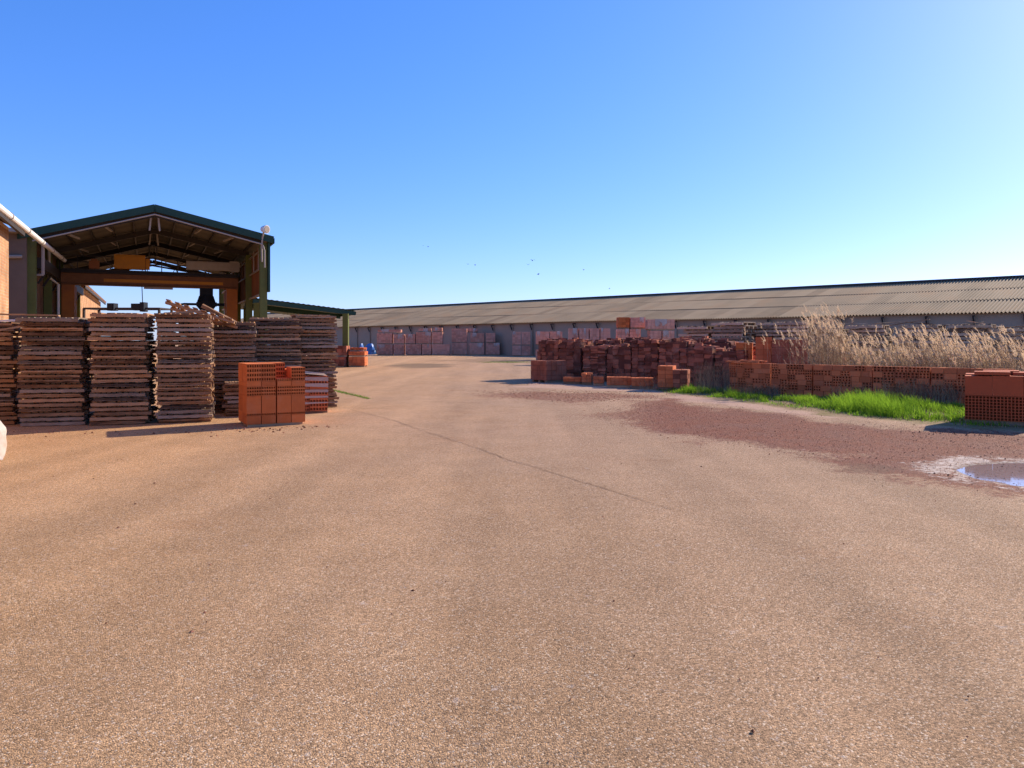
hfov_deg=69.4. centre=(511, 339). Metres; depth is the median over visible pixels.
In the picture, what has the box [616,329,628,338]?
brick pack
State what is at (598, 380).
brick pack
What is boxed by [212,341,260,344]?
wooden pallet
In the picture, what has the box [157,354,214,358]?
wooden pallet
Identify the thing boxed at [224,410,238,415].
wooden pallet
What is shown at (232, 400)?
wooden pallet
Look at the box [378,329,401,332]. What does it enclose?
brick pack
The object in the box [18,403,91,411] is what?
wooden pallet
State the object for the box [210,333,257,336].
wooden pallet
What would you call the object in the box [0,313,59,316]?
loose plank
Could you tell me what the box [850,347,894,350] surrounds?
wooden pallet
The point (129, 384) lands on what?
wooden pallet
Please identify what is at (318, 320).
wooden pallet
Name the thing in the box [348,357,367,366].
brick pack
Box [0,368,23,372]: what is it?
wooden pallet
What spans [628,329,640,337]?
brick pack
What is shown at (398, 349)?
brick pack
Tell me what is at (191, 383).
wooden pallet
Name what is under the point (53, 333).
wooden pallet
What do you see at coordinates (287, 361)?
wooden pallet
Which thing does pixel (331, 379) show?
wooden pallet
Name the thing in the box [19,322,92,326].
wooden pallet
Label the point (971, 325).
wooden pallet
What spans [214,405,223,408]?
wooden pallet
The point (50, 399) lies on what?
wooden pallet
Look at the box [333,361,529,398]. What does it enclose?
weeds
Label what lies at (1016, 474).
puddle
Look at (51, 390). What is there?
wooden pallet
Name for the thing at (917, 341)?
wooden pallet
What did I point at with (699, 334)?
wooden pallet
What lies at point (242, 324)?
wooden pallet
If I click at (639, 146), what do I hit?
sky
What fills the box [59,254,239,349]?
gantry crane
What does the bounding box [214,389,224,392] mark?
wooden pallet
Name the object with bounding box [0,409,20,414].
wooden pallet
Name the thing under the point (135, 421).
wooden pallet
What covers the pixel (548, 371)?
brick pack
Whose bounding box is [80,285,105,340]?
brick house
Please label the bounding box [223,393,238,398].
wooden pallet
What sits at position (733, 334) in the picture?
wooden pallet
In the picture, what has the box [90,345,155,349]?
wooden pallet
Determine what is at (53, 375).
wooden pallet
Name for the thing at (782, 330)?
wooden pallet
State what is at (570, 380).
brick pack
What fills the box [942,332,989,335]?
wooden pallet
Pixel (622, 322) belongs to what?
brick pack
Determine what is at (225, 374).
wooden pallet
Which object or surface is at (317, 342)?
wooden pallet
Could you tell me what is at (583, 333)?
brick pack
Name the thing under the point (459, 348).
brick pack
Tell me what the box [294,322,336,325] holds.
wooden pallet
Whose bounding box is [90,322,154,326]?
wooden pallet
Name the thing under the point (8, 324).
wooden pallet
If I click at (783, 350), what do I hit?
brick pack
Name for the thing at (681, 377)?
brick pack
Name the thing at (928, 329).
wooden pallet
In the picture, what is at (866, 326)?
wooden pallet
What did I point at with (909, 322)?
loose plank
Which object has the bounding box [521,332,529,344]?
brick pack
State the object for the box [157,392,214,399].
wooden pallet
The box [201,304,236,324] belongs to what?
loose plank
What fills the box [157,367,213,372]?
wooden pallet
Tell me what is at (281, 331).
wooden pallet
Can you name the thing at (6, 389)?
wooden pallet
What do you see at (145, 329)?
wooden pallet
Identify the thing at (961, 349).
wooden pallet
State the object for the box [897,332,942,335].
wooden pallet
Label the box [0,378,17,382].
wooden pallet
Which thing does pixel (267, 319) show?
wooden pallet
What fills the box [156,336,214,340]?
wooden pallet
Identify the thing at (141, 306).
steel rack
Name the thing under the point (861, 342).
wooden pallet
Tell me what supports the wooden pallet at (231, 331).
on the wooden pallet at (234, 335)
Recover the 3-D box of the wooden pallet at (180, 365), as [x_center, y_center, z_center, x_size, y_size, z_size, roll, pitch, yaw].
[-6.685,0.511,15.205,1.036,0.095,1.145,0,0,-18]
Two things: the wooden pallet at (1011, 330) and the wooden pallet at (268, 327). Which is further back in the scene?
the wooden pallet at (1011, 330)
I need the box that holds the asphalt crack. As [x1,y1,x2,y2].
[352,409,672,508]
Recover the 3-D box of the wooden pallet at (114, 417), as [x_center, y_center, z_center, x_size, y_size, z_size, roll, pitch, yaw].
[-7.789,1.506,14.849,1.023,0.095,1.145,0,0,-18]
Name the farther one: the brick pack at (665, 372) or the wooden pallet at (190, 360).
the brick pack at (665, 372)
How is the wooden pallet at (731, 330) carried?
on the wooden pallet at (733, 334)
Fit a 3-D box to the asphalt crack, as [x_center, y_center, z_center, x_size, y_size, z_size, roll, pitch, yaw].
[-1.083,1.639,12.345,0.167,0.001,11.678,0,0,-27]
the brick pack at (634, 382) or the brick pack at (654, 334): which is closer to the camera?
the brick pack at (634, 382)
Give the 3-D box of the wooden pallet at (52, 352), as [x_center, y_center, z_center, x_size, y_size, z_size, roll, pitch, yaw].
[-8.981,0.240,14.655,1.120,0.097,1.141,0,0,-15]
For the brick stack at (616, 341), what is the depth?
30.49 m
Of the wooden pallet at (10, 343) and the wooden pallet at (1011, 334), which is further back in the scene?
the wooden pallet at (1011, 334)
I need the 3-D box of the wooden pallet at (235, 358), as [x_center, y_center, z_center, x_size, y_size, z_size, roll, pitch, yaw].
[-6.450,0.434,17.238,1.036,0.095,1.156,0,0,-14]
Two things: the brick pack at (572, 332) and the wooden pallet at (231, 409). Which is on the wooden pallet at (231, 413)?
the wooden pallet at (231, 409)
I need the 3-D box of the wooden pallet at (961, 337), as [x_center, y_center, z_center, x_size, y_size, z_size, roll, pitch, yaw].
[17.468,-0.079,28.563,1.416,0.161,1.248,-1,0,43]
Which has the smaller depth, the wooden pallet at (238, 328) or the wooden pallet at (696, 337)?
the wooden pallet at (238, 328)
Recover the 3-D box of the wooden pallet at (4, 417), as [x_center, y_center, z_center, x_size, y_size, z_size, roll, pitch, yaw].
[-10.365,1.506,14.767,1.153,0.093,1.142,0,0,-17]
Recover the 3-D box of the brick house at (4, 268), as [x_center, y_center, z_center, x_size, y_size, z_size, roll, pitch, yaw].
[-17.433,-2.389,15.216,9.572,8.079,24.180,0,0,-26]
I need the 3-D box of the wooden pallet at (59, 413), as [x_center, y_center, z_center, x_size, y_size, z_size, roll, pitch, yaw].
[-8.977,1.414,14.680,1.123,0.092,1.135,0,0,-16]
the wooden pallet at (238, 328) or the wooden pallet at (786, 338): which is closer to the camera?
the wooden pallet at (238, 328)
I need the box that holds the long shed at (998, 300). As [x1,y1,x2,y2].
[241,275,1023,363]
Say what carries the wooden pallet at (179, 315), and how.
on the wooden pallet at (185, 320)
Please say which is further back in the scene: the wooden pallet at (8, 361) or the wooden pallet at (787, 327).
the wooden pallet at (787, 327)
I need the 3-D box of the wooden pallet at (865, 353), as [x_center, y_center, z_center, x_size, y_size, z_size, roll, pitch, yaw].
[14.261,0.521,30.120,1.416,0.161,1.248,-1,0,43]
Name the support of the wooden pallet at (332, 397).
on the wooden pallet
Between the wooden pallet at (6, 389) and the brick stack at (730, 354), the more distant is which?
the brick stack at (730, 354)
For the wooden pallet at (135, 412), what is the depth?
14.40 m
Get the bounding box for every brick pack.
[238,362,304,426]
[305,371,327,412]
[331,357,347,366]
[335,346,349,356]
[348,351,367,356]
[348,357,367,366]
[350,347,366,350]
[377,333,392,343]
[377,344,393,354]
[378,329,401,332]
[393,344,404,354]
[394,334,404,343]
[406,334,415,343]
[406,344,421,354]
[416,332,431,343]
[418,328,431,331]
[422,344,431,354]
[432,332,442,343]
[432,344,449,354]
[433,328,442,331]
[452,329,466,342]
[452,343,466,354]
[467,328,477,331]
[470,333,483,342]
[470,343,483,354]
[486,333,494,342]
[486,343,499,354]
[512,331,520,344]
[512,346,520,355]
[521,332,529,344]
[521,346,529,355]
[531,360,566,382]
[536,331,548,344]
[549,331,561,338]
[563,376,581,383]
[568,328,577,339]
[578,328,588,339]
[581,373,592,384]
[589,328,599,341]
[593,376,603,385]
[599,328,609,339]
[607,376,630,387]
[616,317,629,328]
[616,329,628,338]
[628,317,645,328]
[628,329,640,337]
[631,377,652,388]
[645,319,674,329]
[647,331,661,338]
[658,365,675,389]
[661,330,673,338]
[673,369,689,388]
[736,343,752,359]
[756,337,771,363]
[772,340,807,363]
[965,370,1023,425]
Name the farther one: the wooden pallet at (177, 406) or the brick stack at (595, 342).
the brick stack at (595, 342)
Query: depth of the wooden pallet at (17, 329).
14.67 m
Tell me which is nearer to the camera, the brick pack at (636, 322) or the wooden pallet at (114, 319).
the wooden pallet at (114, 319)
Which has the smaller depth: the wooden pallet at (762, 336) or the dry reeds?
the dry reeds
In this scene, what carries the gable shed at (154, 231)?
on the ground at (492, 640)
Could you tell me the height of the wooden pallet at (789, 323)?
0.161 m
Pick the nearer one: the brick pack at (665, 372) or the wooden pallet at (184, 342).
the wooden pallet at (184, 342)
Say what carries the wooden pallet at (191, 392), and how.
on the wooden pallet at (170, 397)
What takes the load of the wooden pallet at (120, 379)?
on the wooden pallet at (129, 384)
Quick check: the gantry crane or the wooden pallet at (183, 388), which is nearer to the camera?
the wooden pallet at (183, 388)
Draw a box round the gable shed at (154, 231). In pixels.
[17,204,274,346]
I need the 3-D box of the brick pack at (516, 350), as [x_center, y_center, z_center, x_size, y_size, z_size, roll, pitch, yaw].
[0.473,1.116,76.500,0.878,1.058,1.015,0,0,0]
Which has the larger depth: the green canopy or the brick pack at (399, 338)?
the brick pack at (399, 338)
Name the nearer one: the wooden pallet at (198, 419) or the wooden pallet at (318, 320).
the wooden pallet at (198, 419)
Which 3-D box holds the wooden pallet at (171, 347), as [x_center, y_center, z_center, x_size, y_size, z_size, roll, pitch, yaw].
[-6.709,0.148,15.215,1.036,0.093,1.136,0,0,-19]
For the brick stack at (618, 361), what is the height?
1.553 m
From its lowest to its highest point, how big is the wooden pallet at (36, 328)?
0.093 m
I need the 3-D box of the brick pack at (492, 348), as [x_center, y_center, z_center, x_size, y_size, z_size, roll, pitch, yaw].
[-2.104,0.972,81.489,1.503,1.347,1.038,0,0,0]
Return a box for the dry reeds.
[743,302,1023,371]
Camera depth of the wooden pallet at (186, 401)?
14.74 m
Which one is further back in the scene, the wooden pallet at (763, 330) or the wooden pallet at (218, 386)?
the wooden pallet at (763, 330)
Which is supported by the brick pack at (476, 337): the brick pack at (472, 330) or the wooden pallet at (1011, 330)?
the brick pack at (472, 330)
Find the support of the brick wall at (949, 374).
on the ground at (492, 640)
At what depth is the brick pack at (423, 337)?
80.00 m
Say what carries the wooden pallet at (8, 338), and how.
on the wooden pallet at (10, 343)
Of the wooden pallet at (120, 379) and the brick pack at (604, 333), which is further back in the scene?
the brick pack at (604, 333)
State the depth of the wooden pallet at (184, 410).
14.78 m
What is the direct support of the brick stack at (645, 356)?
on the ground at (492, 640)
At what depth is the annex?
32.78 m
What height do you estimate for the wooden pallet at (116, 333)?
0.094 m
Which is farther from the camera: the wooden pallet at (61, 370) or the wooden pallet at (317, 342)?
the wooden pallet at (317, 342)
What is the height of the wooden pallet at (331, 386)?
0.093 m
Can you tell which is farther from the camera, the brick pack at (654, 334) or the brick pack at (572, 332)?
the brick pack at (572, 332)
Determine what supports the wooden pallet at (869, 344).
on the wooden pallet at (883, 348)
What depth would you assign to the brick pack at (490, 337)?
81.00 m
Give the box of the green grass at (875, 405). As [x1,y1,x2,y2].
[659,384,1021,426]
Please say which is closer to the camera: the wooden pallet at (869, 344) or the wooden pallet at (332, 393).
the wooden pallet at (332, 393)
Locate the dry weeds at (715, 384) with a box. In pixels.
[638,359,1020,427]
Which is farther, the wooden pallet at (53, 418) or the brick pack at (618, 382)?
the brick pack at (618, 382)
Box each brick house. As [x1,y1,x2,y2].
[0,212,24,340]
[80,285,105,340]
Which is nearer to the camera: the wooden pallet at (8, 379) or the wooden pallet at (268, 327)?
the wooden pallet at (8, 379)
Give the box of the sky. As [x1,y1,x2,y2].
[0,0,1023,340]
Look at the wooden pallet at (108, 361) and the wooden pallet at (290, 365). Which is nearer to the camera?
the wooden pallet at (108, 361)
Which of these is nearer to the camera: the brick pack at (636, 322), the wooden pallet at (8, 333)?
the wooden pallet at (8, 333)
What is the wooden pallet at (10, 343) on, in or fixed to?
on the wooden pallet at (8, 347)
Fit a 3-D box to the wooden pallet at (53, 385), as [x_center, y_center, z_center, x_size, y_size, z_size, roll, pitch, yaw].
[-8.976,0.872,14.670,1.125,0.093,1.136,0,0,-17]
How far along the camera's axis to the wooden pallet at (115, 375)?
14.42 m
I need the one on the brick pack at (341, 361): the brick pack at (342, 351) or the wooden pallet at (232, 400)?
the brick pack at (342, 351)
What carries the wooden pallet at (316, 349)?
on the wooden pallet at (320, 353)
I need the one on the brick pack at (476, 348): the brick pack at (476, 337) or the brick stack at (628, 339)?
the brick pack at (476, 337)
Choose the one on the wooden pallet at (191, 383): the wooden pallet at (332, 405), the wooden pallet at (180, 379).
the wooden pallet at (180, 379)
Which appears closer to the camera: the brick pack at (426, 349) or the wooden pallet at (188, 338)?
the wooden pallet at (188, 338)
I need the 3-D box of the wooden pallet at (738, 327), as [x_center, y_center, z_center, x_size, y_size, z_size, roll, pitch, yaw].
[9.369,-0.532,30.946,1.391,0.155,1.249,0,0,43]
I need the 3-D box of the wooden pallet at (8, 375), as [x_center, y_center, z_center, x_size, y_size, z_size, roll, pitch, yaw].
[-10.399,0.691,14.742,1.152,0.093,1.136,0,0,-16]
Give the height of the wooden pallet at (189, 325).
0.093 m
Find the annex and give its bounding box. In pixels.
[9,228,26,340]
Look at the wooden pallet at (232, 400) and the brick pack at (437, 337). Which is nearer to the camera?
the wooden pallet at (232, 400)
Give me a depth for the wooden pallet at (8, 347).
14.40 m
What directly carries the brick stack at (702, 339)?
on the ground at (492, 640)
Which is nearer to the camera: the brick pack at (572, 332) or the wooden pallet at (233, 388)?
the wooden pallet at (233, 388)
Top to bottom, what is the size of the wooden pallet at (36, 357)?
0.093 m
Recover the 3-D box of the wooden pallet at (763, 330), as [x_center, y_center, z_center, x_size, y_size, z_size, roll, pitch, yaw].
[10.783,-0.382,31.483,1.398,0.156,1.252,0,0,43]
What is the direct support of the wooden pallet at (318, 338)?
on the wooden pallet at (317, 342)
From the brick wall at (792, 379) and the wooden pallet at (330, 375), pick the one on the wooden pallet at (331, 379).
the wooden pallet at (330, 375)
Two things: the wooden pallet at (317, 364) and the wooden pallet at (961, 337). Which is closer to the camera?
the wooden pallet at (317, 364)
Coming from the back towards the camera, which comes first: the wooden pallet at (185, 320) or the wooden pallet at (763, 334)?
the wooden pallet at (763, 334)
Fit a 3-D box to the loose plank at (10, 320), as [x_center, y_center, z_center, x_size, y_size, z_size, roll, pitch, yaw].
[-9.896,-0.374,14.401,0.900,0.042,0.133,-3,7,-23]
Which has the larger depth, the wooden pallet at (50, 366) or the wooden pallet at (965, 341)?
the wooden pallet at (965, 341)
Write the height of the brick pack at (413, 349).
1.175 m
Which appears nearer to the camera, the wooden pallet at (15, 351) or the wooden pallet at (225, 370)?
the wooden pallet at (15, 351)
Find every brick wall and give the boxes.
[729,363,770,393]
[771,364,814,395]
[813,365,874,396]
[873,366,930,400]
[931,367,1014,403]
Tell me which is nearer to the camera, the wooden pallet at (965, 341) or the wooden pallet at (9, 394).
the wooden pallet at (9, 394)
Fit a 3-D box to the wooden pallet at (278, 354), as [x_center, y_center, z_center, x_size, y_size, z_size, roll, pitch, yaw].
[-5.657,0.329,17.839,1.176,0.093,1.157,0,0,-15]
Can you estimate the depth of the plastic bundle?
83.64 m
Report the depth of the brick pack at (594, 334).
50.00 m
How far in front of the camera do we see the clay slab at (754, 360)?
23.12 m
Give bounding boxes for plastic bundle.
[366,344,375,354]
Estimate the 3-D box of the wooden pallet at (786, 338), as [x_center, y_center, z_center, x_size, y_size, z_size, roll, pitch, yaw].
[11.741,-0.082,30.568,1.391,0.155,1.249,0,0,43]
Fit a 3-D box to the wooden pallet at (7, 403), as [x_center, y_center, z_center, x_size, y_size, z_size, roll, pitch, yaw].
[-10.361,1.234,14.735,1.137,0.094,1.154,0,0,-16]
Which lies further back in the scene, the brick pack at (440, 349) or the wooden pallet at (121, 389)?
the brick pack at (440, 349)
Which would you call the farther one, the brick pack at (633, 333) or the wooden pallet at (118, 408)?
the brick pack at (633, 333)
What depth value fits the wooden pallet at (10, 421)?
14.41 m
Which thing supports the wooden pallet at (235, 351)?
on the wooden pallet at (234, 355)
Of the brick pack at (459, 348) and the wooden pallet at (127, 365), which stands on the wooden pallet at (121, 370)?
the wooden pallet at (127, 365)
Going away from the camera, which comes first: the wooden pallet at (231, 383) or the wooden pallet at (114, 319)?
the wooden pallet at (114, 319)
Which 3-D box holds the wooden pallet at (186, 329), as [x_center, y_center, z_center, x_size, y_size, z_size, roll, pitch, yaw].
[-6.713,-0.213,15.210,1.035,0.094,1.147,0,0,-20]
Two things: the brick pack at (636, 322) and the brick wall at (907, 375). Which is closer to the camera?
the brick wall at (907, 375)
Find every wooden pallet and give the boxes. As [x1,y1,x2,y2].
[0,322,24,326]
[0,327,22,331]
[0,331,19,335]
[0,336,21,340]
[0,341,26,344]
[0,345,20,349]
[0,349,21,353]
[0,354,25,358]
[0,359,20,363]
[0,364,19,367]
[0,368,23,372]
[0,372,21,377]
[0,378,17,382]
[0,381,20,386]
[0,387,20,391]
[0,389,25,396]
[0,394,20,400]
[0,400,18,405]
[0,404,18,409]
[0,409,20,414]
[0,413,21,419]
[0,417,20,423]
[14,372,94,378]
[15,317,91,322]
[17,354,92,359]
[17,358,90,363]
[17,376,93,382]
[17,380,91,387]
[17,390,91,397]
[17,398,94,406]
[17,407,91,416]
[18,350,93,354]
[18,363,93,368]
[18,393,93,402]
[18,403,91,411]
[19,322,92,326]
[19,331,92,335]
[20,336,89,340]
[20,345,91,349]
[20,368,90,373]
[20,385,92,392]
[20,411,96,421]
[20,417,90,426]
[21,326,90,331]
[21,341,91,344]
[87,336,153,340]
[88,317,155,322]
[88,358,156,363]
[89,327,154,331]
[89,362,155,368]
[89,367,155,373]
[89,389,154,396]
[89,402,155,410]
[89,416,155,424]
[90,313,155,318]
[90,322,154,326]
[90,331,153,335]
[90,340,156,344]
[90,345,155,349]
[90,380,154,386]
[90,411,154,420]
[91,354,155,358]
[91,376,156,382]
[91,397,156,405]
[92,384,156,391]
[93,349,157,354]
[93,392,155,401]
[94,371,156,377]
[94,405,158,415]
[154,313,213,319]
[154,371,212,376]
[155,318,212,322]
[155,345,213,349]
[155,384,213,390]
[156,322,213,327]
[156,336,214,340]
[156,349,213,353]
[156,362,214,367]
[156,376,213,381]
[156,387,214,394]
[156,396,214,404]
[157,327,212,331]
[157,331,213,335]
[157,341,213,344]
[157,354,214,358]
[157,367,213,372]
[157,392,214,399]
[157,413,214,422]
[158,358,214,362]
[158,380,213,385]
[158,406,214,413]
[158,409,214,418]
[160,401,215,408]
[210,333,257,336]
[210,349,256,352]
[211,325,255,329]
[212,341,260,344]
[212,345,255,348]
[212,353,256,356]
[212,356,256,360]
[212,369,237,372]
[212,373,237,376]
[212,377,237,380]
[212,393,223,396]
[213,322,259,325]
[213,329,257,333]
[213,337,259,340]
[213,361,253,364]
[213,365,237,368]
[213,397,225,400]
[213,408,224,412]
[214,381,224,384]
[214,385,222,388]
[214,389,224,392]
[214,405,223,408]
[222,385,238,390]
[222,401,238,407]
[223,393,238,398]
[224,380,238,386]
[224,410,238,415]
[225,390,238,394]
[225,407,238,411]
[226,399,238,403]
[248,317,299,321]
[251,352,302,355]
[252,321,300,325]
[254,325,301,329]
[254,340,300,343]
[254,359,301,363]
[255,337,300,340]
[255,344,301,347]
[255,348,300,351]
[255,356,301,359]
[256,329,303,332]
[256,333,299,336]
[285,364,300,366]
[290,314,335,318]
[291,337,337,340]
[293,348,335,351]
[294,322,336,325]
[294,333,336,336]
[295,329,335,332]
[295,351,337,355]
[295,363,337,366]
[296,340,336,343]
[296,344,337,347]
[297,318,336,321]
[298,359,334,362]
[299,355,337,358]
[301,325,338,329]
[305,366,335,369]
[305,370,337,373]
[307,374,335,376]
[328,377,336,380]
[328,381,337,384]
[328,385,336,388]
[328,392,336,395]
[328,396,338,399]
[328,403,336,406]
[677,326,714,328]
[678,333,712,335]
[679,336,711,339]
[683,329,713,332]
[710,336,753,339]
[711,322,755,325]
[711,333,755,335]
[712,329,755,332]
[714,325,757,328]
[715,340,754,342]
[747,329,776,332]
[752,336,774,339]
[755,333,780,335]
[756,322,774,325]
[758,325,773,328]
[773,321,817,324]
[773,332,817,335]
[774,325,817,328]
[774,328,818,332]
[774,336,816,339]
[819,329,849,332]
[840,351,883,354]
[845,325,889,328]
[847,332,892,335]
[848,328,893,332]
[848,336,893,339]
[848,340,893,343]
[848,355,888,358]
[848,358,889,362]
[849,343,892,346]
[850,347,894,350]
[892,343,938,347]
[896,336,938,339]
[896,340,939,343]
[896,347,942,350]
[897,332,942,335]
[899,324,945,328]
[901,328,944,331]
[939,336,987,339]
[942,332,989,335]
[943,328,990,331]
[943,340,990,343]
[944,347,989,351]
[948,324,995,327]
[948,344,993,347]
[990,332,1023,335]
[993,344,1023,347]
[994,328,1023,331]
[994,340,1023,343]
[996,336,1023,339]
[996,348,1023,351]
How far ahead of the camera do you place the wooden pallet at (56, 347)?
14.22 m
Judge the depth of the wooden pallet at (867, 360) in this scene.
29.62 m
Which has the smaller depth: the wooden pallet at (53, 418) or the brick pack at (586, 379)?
the wooden pallet at (53, 418)
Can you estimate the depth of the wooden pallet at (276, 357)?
17.33 m
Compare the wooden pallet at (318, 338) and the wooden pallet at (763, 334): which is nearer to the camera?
the wooden pallet at (318, 338)
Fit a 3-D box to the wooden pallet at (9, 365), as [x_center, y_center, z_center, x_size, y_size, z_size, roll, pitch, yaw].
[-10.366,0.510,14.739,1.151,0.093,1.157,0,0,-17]
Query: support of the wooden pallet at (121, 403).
on the wooden pallet at (118, 408)
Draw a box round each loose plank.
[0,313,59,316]
[0,319,14,321]
[0,326,24,330]
[164,310,200,313]
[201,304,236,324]
[889,319,929,325]
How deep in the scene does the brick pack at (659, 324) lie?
48.00 m
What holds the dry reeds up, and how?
on the ground at (492, 640)
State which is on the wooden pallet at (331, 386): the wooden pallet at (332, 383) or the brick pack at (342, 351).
the wooden pallet at (332, 383)
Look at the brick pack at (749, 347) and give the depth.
26.00 m
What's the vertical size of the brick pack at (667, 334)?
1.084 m
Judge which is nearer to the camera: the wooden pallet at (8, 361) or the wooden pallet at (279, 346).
the wooden pallet at (8, 361)
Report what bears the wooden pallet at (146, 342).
on the wooden pallet at (118, 347)
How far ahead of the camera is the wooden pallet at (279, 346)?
17.38 m
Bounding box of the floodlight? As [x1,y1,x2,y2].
[260,225,269,261]
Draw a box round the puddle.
[957,463,1023,485]
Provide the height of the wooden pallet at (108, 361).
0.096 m
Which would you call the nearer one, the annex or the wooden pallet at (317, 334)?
the wooden pallet at (317, 334)
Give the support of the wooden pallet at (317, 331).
on the wooden pallet at (317, 334)
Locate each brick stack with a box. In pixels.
[537,338,565,359]
[558,339,594,376]
[582,344,614,381]
[585,339,597,345]
[598,338,625,344]
[606,343,632,381]
[622,337,650,344]
[631,338,670,383]
[658,338,696,368]
[680,335,710,342]
[687,343,725,385]
[703,338,738,348]
[715,347,755,386]
[731,342,755,359]
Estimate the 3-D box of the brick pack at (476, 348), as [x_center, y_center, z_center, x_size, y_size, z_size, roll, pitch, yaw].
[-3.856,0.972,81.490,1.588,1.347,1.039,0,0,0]
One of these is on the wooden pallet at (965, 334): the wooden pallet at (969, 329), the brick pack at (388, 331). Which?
the wooden pallet at (969, 329)
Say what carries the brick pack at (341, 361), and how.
on the ground at (492, 640)
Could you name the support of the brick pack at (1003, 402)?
on the ground at (492, 640)
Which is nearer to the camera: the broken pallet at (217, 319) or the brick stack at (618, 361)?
the broken pallet at (217, 319)
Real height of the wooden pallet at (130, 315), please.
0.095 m
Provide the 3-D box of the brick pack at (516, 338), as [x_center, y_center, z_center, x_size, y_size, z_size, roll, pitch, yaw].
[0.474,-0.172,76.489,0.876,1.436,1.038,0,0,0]
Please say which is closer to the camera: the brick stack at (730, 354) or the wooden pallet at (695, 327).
the brick stack at (730, 354)
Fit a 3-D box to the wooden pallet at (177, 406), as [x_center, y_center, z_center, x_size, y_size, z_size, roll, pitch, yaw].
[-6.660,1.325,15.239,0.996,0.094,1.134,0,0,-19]
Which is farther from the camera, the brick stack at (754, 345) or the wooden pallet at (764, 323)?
the wooden pallet at (764, 323)
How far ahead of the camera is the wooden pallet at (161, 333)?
14.72 m
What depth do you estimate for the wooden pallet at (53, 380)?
14.20 m
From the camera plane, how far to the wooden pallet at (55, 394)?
14.21 m
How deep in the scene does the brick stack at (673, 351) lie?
27.27 m
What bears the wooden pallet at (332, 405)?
on the ground at (492, 640)
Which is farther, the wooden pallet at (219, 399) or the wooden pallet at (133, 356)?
the wooden pallet at (219, 399)
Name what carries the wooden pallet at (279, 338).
on the wooden pallet at (277, 342)
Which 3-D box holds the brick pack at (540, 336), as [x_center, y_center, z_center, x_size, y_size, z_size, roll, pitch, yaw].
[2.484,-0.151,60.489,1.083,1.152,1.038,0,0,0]
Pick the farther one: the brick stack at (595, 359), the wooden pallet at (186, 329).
the brick stack at (595, 359)
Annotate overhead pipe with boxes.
[0,204,66,275]
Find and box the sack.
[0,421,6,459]
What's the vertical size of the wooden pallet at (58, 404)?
0.093 m
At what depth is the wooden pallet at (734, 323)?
30.59 m
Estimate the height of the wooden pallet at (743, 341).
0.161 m
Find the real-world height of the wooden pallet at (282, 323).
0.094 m
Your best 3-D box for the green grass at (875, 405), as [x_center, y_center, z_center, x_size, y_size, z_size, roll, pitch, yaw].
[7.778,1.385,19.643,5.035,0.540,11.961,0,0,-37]
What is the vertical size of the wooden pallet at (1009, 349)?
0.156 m
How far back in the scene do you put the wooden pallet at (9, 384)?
14.38 m
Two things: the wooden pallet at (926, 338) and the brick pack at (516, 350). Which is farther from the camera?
the brick pack at (516, 350)
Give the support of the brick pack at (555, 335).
on the brick pack
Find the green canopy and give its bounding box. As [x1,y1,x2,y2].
[241,298,355,366]
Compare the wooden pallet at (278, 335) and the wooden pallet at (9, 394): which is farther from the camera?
the wooden pallet at (278, 335)
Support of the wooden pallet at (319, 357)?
on the wooden pallet at (317, 361)
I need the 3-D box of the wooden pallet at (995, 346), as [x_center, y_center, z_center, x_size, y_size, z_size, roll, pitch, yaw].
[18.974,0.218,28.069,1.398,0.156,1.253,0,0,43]
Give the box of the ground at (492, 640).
[0,342,1023,767]
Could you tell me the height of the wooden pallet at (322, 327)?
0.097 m
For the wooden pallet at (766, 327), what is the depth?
30.83 m
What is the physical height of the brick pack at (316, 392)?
0.930 m
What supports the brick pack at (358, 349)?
on the brick pack at (357, 353)
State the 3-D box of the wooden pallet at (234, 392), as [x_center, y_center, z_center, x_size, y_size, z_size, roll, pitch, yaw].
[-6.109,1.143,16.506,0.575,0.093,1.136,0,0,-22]
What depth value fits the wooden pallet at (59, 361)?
14.24 m
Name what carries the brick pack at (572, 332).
on the brick pack
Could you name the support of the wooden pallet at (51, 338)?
on the wooden pallet at (58, 342)
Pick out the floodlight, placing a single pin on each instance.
(265, 229)
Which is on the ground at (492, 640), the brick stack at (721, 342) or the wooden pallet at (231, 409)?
the brick stack at (721, 342)
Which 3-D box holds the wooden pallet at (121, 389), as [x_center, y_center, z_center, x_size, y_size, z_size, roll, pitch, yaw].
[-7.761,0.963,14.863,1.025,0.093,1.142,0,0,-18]
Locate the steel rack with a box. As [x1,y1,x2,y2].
[82,302,172,361]
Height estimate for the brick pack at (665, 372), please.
0.792 m
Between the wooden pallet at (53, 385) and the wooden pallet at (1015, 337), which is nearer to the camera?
the wooden pallet at (53, 385)
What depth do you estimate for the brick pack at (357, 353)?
45.01 m
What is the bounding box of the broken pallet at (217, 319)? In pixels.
[165,299,240,333]
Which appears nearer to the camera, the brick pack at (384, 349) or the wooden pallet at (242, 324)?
the wooden pallet at (242, 324)
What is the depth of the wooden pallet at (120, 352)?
14.39 m
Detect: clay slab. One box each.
[725,361,761,362]
[740,360,766,361]
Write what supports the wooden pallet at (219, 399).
on the wooden pallet
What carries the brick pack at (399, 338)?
on the brick pack at (398, 349)
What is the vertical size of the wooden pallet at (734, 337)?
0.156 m
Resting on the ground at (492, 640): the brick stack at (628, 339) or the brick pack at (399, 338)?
the brick stack at (628, 339)

